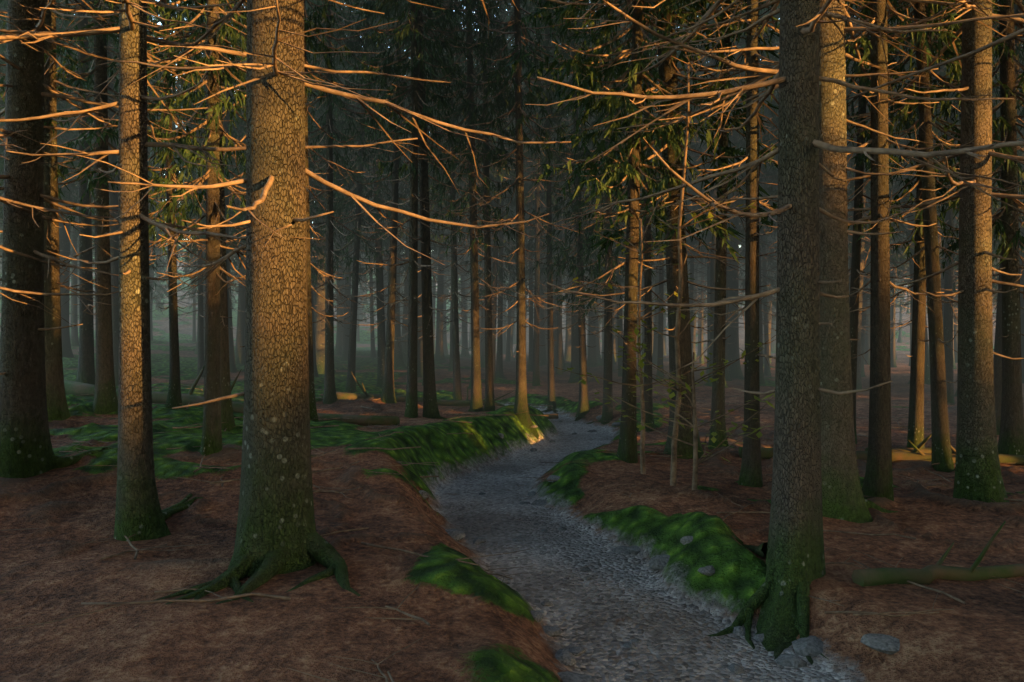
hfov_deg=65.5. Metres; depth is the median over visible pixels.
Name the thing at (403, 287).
spruce
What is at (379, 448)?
stick
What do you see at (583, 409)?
spruce
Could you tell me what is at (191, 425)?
stick
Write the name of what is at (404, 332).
spruce
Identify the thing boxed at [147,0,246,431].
spruce
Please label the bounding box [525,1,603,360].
spruce
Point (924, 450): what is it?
fallen log
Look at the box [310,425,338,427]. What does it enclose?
stick
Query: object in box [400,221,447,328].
spruce
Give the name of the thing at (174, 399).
spruce
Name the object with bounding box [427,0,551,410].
spruce
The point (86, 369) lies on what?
spruce
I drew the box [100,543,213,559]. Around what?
stick
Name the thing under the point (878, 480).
spruce
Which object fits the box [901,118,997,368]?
spruce
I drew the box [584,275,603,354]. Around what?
spruce
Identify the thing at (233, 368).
spruce
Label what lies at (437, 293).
spruce
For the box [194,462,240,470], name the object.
stick
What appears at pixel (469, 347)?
spruce
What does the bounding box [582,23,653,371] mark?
spruce
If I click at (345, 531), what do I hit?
stick
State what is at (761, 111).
spruce
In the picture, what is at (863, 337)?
spruce
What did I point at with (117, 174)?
spruce
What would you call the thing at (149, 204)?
spruce
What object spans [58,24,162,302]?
spruce
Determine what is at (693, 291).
spruce
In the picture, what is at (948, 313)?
spruce
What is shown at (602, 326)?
spruce
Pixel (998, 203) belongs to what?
spruce
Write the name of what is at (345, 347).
spruce
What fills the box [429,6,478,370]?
spruce
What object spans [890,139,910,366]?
spruce
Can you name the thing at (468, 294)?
spruce
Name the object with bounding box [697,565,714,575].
path stone
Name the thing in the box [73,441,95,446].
stick
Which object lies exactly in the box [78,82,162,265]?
spruce
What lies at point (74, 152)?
spruce
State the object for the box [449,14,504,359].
spruce
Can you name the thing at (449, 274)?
spruce
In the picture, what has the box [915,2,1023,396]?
spruce
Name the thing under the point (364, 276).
spruce
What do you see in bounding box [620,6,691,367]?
spruce
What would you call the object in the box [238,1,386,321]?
spruce
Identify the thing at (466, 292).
spruce
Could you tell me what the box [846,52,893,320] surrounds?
spruce
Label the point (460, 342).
spruce
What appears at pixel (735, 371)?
spruce
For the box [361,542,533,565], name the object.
stick
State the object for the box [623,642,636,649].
path stone
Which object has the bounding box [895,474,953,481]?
stick
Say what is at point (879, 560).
stick
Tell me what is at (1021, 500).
stick
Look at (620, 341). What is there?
spruce
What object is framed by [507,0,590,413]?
spruce
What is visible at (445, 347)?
spruce
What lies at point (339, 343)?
spruce
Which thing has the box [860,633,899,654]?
path stone
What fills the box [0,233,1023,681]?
forest ground
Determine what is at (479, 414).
stick
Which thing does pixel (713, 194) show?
spruce
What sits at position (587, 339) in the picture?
spruce
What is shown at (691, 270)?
spruce
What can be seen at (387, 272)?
spruce
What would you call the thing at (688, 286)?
spruce
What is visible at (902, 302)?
spruce
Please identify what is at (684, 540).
path stone
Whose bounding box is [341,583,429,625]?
stick
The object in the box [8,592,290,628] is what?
stick
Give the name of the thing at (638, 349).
sapling
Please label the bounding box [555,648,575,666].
path stone
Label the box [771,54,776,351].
spruce
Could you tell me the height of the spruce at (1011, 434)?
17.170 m
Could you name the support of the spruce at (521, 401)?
on the forest ground
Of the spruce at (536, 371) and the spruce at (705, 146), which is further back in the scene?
the spruce at (705, 146)
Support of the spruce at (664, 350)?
on the forest ground
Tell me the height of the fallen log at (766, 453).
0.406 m
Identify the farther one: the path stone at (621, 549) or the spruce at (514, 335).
the spruce at (514, 335)
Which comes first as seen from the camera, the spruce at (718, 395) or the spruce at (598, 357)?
the spruce at (718, 395)
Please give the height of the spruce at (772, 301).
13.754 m
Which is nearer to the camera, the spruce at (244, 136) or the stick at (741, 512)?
the stick at (741, 512)
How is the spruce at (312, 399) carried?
on the forest ground
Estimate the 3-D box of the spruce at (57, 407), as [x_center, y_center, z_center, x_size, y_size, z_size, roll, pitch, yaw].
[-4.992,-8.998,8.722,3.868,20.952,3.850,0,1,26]
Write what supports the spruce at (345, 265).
on the forest ground
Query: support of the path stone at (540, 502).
on the forest ground
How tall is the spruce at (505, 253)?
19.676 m
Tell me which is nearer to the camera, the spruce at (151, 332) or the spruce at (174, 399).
the spruce at (174, 399)
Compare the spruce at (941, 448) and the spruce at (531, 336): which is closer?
the spruce at (941, 448)
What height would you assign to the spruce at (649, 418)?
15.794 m
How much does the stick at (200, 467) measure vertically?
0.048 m
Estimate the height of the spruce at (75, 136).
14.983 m
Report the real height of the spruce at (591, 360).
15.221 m
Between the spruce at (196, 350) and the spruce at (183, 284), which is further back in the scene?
the spruce at (183, 284)
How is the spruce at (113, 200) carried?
on the forest ground
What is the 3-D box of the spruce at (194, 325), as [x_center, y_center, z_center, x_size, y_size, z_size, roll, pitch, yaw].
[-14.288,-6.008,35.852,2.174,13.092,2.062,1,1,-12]
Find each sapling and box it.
[555,219,728,473]
[594,346,774,489]
[613,62,775,485]
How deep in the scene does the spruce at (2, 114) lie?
20.05 m
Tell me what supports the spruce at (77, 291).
on the forest ground
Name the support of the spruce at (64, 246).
on the forest ground
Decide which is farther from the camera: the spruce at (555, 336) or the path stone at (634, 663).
the spruce at (555, 336)
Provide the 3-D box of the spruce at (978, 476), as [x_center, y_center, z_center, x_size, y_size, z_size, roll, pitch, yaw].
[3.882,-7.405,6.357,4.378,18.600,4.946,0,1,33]
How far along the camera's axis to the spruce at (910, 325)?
30.30 m
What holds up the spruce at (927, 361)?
on the forest ground
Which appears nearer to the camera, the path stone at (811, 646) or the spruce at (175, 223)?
the path stone at (811, 646)
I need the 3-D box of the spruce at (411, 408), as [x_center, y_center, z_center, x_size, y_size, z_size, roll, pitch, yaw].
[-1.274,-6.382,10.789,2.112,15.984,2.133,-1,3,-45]
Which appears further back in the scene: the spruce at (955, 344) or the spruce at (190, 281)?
the spruce at (190, 281)
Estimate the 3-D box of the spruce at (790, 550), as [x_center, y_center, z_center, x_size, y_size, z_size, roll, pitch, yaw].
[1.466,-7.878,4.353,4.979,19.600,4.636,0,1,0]
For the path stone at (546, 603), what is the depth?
4.39 m
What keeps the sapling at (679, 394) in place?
on the forest ground
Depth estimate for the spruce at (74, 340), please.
27.12 m
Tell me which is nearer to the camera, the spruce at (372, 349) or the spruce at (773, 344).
the spruce at (372, 349)
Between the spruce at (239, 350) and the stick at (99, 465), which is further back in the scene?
the spruce at (239, 350)
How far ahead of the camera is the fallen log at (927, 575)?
4.28 m
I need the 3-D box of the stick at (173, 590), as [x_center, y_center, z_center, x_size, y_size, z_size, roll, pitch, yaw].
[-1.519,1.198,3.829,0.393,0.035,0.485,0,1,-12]
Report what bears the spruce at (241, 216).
on the forest ground
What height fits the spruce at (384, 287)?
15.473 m
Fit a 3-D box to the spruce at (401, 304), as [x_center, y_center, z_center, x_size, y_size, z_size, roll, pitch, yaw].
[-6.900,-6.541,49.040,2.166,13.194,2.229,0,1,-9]
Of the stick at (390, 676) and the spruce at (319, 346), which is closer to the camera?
the stick at (390, 676)
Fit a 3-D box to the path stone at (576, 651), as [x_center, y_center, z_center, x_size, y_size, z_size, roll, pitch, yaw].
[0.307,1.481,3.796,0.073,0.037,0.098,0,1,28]
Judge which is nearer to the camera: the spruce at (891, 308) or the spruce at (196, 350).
the spruce at (196, 350)
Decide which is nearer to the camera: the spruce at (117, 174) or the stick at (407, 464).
the stick at (407, 464)
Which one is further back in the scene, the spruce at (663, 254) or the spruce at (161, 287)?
the spruce at (161, 287)
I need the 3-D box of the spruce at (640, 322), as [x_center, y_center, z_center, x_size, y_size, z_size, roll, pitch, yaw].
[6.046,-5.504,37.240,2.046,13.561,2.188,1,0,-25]
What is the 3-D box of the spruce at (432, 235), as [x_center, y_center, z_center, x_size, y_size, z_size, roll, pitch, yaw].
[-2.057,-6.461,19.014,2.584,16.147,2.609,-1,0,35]
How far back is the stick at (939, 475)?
7.42 m
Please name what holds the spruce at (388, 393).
on the forest ground
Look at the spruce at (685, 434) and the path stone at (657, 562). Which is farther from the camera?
the spruce at (685, 434)
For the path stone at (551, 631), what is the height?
0.045 m
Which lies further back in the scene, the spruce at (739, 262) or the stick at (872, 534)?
the spruce at (739, 262)
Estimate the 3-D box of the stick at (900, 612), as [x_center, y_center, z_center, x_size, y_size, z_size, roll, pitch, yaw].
[1.913,1.276,3.800,0.621,0.027,0.178,0,1,-27]
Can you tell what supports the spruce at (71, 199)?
on the forest ground
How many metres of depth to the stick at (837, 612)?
3.79 m
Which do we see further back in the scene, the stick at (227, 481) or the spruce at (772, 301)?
the spruce at (772, 301)
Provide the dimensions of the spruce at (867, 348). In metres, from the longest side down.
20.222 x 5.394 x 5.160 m
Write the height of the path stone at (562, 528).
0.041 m
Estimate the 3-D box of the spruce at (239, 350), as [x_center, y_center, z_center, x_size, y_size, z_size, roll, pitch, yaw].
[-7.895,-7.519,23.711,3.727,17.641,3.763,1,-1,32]
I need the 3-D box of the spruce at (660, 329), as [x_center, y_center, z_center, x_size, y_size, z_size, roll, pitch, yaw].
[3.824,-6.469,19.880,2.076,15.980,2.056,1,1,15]
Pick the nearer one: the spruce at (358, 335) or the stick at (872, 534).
the stick at (872, 534)
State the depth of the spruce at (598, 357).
28.77 m
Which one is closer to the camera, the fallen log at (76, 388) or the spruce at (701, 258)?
the fallen log at (76, 388)
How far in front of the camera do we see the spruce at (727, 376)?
21.43 m
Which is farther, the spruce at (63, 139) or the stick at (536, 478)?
the spruce at (63, 139)
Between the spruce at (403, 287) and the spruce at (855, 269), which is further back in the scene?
the spruce at (403, 287)
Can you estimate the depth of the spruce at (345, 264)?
32.91 m
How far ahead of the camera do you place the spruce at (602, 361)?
27.33 m
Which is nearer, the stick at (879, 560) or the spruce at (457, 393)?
the stick at (879, 560)
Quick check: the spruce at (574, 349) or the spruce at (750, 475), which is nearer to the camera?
the spruce at (750, 475)
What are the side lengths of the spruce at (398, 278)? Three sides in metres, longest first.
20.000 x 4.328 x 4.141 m
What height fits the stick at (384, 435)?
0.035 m
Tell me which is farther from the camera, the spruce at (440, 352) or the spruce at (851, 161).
the spruce at (440, 352)
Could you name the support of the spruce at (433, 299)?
on the forest ground
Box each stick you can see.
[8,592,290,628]
[58,445,87,451]
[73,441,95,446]
[82,465,116,465]
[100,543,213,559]
[124,520,173,559]
[154,583,230,599]
[173,422,227,428]
[193,451,241,472]
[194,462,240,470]
[209,470,314,483]
[288,668,393,681]
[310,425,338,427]
[313,485,369,497]
[320,527,368,535]
[327,636,423,681]
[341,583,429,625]
[347,446,420,449]
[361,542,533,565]
[365,432,403,439]
[373,461,439,467]
[430,416,470,422]
[454,411,527,414]
[485,566,530,582]
[518,477,555,481]
[716,511,769,513]
[718,493,752,519]
[808,595,844,606]
[823,530,915,539]
[824,611,938,616]
[851,548,896,584]
[853,556,965,603]
[853,591,953,615]
[891,425,930,429]
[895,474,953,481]
[924,468,950,481]
[989,576,1023,592]
[1004,498,1023,501]
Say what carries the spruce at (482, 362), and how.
on the forest ground
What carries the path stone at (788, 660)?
on the forest ground
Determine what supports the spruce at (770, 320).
on the forest ground
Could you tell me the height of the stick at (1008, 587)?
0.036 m
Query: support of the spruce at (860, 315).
on the forest ground
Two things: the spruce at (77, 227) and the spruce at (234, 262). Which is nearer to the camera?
the spruce at (234, 262)
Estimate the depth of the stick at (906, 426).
11.02 m
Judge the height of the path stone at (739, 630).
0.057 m
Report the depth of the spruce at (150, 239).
17.54 m
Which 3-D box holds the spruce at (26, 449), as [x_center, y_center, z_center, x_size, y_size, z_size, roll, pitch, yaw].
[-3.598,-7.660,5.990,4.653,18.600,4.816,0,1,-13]
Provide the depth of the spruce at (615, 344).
30.24 m
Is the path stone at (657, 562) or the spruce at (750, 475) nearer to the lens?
the path stone at (657, 562)
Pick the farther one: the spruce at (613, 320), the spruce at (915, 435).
the spruce at (613, 320)
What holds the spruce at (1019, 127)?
on the forest ground
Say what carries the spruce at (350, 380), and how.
on the forest ground
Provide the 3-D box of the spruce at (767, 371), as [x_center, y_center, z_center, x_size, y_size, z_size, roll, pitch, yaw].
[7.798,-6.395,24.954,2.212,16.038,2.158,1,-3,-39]
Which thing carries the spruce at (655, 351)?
on the forest ground
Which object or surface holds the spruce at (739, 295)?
on the forest ground
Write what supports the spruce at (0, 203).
on the forest ground
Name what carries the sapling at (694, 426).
on the forest ground
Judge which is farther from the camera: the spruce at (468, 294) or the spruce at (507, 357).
the spruce at (468, 294)
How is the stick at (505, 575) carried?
on the forest ground
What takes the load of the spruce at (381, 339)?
on the forest ground
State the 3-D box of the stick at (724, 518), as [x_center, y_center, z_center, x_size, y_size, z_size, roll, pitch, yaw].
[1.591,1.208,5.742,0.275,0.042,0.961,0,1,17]
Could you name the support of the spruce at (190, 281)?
on the forest ground
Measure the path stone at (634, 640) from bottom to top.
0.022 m
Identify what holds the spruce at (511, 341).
on the forest ground
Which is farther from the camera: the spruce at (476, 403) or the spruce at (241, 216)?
the spruce at (241, 216)
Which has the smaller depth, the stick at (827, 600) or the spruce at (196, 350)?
the stick at (827, 600)
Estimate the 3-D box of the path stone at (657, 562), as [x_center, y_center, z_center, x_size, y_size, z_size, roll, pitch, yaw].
[0.970,1.390,5.003,0.216,0.090,0.170,0,1,17]
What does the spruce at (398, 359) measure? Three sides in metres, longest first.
20.547 x 4.794 x 4.678 m
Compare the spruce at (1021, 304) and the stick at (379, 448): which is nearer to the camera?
the stick at (379, 448)
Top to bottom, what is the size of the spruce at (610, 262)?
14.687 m
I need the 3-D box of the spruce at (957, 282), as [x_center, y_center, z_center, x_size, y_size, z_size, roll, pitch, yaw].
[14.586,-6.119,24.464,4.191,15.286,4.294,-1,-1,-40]
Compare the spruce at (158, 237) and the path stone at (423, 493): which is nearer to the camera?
the path stone at (423, 493)
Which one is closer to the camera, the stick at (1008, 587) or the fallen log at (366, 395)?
the stick at (1008, 587)
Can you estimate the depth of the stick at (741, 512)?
5.69 m
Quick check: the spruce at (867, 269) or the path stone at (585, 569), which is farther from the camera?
the spruce at (867, 269)
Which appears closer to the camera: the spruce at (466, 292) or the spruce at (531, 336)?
the spruce at (531, 336)
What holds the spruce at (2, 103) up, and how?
on the forest ground
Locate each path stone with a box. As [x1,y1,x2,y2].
[419,490,427,498]
[445,529,464,540]
[528,491,535,495]
[531,499,546,505]
[531,610,543,621]
[541,601,552,606]
[542,626,561,636]
[547,475,559,481]
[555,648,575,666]
[558,527,566,530]
[558,671,594,681]
[568,647,585,655]
[580,567,590,571]
[612,546,630,553]
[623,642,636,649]
[627,546,640,553]
[629,661,638,666]
[631,638,640,642]
[648,554,669,569]
[680,536,692,544]
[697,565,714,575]
[727,663,744,673]
[733,626,744,636]
[753,633,763,641]
[775,653,806,667]
[792,635,822,656]
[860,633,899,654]
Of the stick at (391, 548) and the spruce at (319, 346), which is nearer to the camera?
the stick at (391, 548)
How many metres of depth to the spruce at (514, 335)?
47.99 m
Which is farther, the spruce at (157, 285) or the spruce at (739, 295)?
the spruce at (157, 285)
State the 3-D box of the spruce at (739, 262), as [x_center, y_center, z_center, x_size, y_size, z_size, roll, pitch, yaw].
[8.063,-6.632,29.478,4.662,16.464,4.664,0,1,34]
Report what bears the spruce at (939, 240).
on the forest ground
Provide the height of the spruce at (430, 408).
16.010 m
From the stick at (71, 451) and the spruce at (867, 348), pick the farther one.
the spruce at (867, 348)
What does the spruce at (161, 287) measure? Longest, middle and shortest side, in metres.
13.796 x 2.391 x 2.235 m
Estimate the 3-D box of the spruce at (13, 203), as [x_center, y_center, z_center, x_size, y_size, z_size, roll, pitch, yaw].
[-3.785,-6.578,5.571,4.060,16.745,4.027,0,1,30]
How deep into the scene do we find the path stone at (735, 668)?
3.63 m
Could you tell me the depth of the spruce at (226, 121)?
17.30 m
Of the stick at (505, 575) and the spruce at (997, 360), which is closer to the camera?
the stick at (505, 575)
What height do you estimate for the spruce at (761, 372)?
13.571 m
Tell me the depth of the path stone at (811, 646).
3.81 m
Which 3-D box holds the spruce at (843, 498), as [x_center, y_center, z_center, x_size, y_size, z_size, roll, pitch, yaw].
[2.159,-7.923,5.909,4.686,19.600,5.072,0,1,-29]
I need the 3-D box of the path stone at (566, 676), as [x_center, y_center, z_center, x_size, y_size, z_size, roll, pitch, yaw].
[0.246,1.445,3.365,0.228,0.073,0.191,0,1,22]
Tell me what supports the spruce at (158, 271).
on the forest ground
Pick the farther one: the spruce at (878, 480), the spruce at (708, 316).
the spruce at (708, 316)
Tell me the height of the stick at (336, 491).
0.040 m
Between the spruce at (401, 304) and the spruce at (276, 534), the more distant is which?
the spruce at (401, 304)
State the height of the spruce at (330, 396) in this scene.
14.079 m
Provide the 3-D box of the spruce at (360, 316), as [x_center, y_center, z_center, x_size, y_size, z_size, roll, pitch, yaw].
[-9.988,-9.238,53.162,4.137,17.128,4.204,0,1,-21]
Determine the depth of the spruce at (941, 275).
21.77 m
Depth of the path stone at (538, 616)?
4.02 m
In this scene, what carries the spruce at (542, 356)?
on the forest ground
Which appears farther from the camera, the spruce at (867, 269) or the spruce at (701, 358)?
the spruce at (701, 358)
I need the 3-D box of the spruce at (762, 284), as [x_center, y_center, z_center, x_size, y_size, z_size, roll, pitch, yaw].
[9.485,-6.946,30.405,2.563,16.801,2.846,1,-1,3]
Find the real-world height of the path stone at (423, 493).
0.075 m
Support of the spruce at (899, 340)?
on the forest ground
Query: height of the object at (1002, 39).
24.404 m
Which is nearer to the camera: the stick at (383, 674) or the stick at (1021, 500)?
the stick at (383, 674)
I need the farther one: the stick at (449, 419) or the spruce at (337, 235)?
the spruce at (337, 235)
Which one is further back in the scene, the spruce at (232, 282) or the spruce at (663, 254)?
the spruce at (232, 282)
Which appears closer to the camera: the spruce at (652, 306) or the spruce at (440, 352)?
the spruce at (440, 352)
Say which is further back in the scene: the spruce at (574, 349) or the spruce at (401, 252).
the spruce at (401, 252)
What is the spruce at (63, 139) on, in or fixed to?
on the forest ground
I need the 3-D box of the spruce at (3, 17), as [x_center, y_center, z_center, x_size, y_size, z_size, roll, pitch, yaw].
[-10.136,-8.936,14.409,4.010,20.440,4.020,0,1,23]
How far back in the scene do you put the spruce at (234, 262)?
21.74 m
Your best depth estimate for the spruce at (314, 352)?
19.47 m
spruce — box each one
[0,0,5,244]
[0,0,77,146]
[0,0,77,279]
[0,0,90,275]
[0,0,158,384]
[0,0,159,420]
[0,0,162,357]
[0,0,175,325]
[0,0,206,413]
[0,0,246,477]
[0,0,450,540]
[0,1,91,318]
[0,10,93,253]
[0,25,4,312]
[56,0,200,386]
[58,1,94,345]
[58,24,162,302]
[60,15,118,245]
[60,51,94,295]
[66,33,164,317]
[76,14,176,309]
[77,239,78,319]
[78,0,619,603]
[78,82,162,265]
[93,36,178,322]
[102,0,316,455]
[109,0,226,408]
[112,43,159,311]
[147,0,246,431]
[147,12,166,340]
[148,0,204,357]
[150,23,231,353]
[150,74,181,317]
[152,17,184,328]
[152,17,193,316]
[154,124,174,309]
[155,1,235,376]
[165,4,246,372]
[167,125,239,301]
[171,1,245,381]
[173,32,244,305]
[178,217,197,341]
[180,244,197,311]
[183,0,307,346]
[191,3,245,363]
[198,0,361,306]
[202,53,237,312]
[229,2,244,288]
[230,0,385,311]
[233,3,371,376]
[234,0,409,373]
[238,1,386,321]
[304,0,375,421]
[305,0,394,403]
[309,0,410,392]
[311,6,374,310]
[312,1,385,355]
[312,2,431,387]
[315,2,459,366]
[319,0,460,402]
[333,232,364,311]
[334,2,387,360]
[335,242,375,293]
[340,38,479,362]
[341,113,392,357]
[342,0,511,418]
[342,6,481,376]
[343,0,490,417]
[344,199,447,331]
[351,257,373,341]
[359,243,373,321]
[360,49,431,317]
[363,174,405,338]
[364,189,404,299]
[364,258,404,324]
[381,0,477,385]
[400,133,432,320]
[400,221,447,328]
[400,262,404,333]
[401,0,500,399]
[404,0,544,411]
[405,242,460,353]
[406,0,539,388]
[408,1,479,359]
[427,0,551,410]
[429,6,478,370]
[429,114,478,355]
[430,164,482,355]
[431,115,508,354]
[431,225,470,329]
[431,234,468,354]
[433,165,480,330]
[436,0,583,438]
[444,1,544,366]
[446,263,470,344]
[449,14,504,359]
[454,1,534,382]
[458,279,470,350]
[460,6,544,377]
[465,249,481,326]
[476,0,595,370]
[477,6,565,360]
[483,13,603,365]
[495,0,575,385]
[496,227,534,358]
[496,252,515,353]
[497,279,528,343]
[500,0,1023,664]
[502,0,779,458]
[503,4,563,371]
[503,36,526,360]
[504,1,643,382]
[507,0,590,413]
[512,106,565,361]
[523,0,625,420]
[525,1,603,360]
[525,15,591,374]
[529,0,746,462]
[540,0,664,424]
[542,5,656,364]
[544,0,626,366]
[562,20,623,362]
[563,0,1023,522]
[574,0,698,384]
[580,7,657,376]
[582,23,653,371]
[584,58,665,361]
[584,273,623,353]
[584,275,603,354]
[586,312,588,354]
[588,0,709,432]
[619,0,779,387]
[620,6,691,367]
[621,11,701,364]
[623,54,687,354]
[625,8,705,378]
[635,0,779,486]
[637,265,653,354]
[649,3,779,378]
[651,0,777,448]
[652,25,706,339]
[653,16,710,346]
[653,260,667,354]
[653,271,666,354]
[665,17,769,373]
[665,26,706,357]
[675,3,778,380]
[678,4,776,278]
[686,88,706,363]
[687,62,742,333]
[687,63,775,331]
[687,77,706,360]
[696,0,960,334]
[697,245,744,328]
[697,251,706,355]
[698,246,744,343]
[726,9,778,383]
[731,6,779,369]
[739,10,778,375]
[739,22,778,362]
[739,28,776,313]
[739,88,776,363]
[739,236,776,334]
[756,0,1001,500]
[759,0,1023,502]
[760,1,945,389]
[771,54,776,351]
[845,0,941,443]
[845,0,1018,472]
[845,0,1023,448]
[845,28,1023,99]
[846,4,1020,383]
[846,20,909,376]
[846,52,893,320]
[847,9,938,369]
[847,205,909,364]
[853,22,1021,330]
[888,0,1023,454]
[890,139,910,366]
[890,176,911,365]
[890,228,908,359]
[892,6,1023,404]
[892,33,957,322]
[896,140,927,366]
[896,268,905,342]
[900,0,1023,317]
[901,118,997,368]
[908,226,997,362]
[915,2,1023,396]
[944,0,1023,434]
[953,213,998,338]
[955,0,1023,382]
[992,1,1023,333]
[992,62,1020,312]
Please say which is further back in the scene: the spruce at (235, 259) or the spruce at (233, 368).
the spruce at (235, 259)
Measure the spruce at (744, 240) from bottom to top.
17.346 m
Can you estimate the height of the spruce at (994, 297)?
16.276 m
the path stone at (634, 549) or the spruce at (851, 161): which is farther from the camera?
the spruce at (851, 161)
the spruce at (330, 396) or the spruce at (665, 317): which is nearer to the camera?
the spruce at (330, 396)
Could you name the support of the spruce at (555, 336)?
on the forest ground
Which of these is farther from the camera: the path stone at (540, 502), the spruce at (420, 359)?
the spruce at (420, 359)
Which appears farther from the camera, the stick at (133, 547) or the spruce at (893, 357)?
the spruce at (893, 357)
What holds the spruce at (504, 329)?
on the forest ground
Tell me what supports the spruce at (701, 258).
on the forest ground
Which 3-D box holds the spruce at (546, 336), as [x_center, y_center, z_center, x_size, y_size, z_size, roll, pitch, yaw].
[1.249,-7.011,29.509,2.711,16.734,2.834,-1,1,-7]
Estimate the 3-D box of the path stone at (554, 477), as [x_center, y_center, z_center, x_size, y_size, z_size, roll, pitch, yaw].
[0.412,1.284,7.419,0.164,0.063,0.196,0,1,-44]
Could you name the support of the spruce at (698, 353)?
on the forest ground
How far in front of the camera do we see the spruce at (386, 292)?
36.07 m
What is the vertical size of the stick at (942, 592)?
0.043 m
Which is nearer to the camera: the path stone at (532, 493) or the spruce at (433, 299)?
the path stone at (532, 493)
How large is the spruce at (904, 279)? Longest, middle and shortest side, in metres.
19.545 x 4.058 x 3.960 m
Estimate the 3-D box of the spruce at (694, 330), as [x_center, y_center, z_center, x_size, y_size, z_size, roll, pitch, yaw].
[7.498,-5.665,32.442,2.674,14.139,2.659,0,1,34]
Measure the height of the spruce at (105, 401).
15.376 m
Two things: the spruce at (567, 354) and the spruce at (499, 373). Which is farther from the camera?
the spruce at (567, 354)
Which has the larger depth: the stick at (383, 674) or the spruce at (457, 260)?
the spruce at (457, 260)
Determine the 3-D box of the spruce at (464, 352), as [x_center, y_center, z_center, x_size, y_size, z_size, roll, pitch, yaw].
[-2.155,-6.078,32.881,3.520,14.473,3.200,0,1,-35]
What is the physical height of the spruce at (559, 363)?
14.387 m
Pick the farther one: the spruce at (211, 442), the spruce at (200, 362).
the spruce at (200, 362)
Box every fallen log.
[64,366,399,425]
[323,372,557,418]
[739,440,1023,464]
[852,521,1023,586]
[865,434,955,453]
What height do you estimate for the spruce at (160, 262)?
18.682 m
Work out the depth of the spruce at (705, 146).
27.44 m
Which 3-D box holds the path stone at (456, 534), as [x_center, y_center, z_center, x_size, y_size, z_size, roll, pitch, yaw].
[-0.405,1.371,5.609,0.151,0.078,0.203,0,1,-33]
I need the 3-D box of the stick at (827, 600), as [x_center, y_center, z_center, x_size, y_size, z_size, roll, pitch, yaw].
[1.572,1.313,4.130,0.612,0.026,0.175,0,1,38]
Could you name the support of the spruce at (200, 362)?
on the forest ground
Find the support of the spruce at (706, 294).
on the forest ground
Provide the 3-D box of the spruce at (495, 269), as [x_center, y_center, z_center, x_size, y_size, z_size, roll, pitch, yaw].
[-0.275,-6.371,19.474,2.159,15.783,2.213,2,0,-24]
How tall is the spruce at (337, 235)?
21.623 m
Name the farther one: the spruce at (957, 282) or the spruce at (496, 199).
the spruce at (957, 282)
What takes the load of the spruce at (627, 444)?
on the forest ground
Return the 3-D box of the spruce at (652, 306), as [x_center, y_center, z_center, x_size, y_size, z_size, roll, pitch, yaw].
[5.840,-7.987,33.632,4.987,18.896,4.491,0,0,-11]
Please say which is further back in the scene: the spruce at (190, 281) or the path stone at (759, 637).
the spruce at (190, 281)
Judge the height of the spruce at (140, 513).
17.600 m

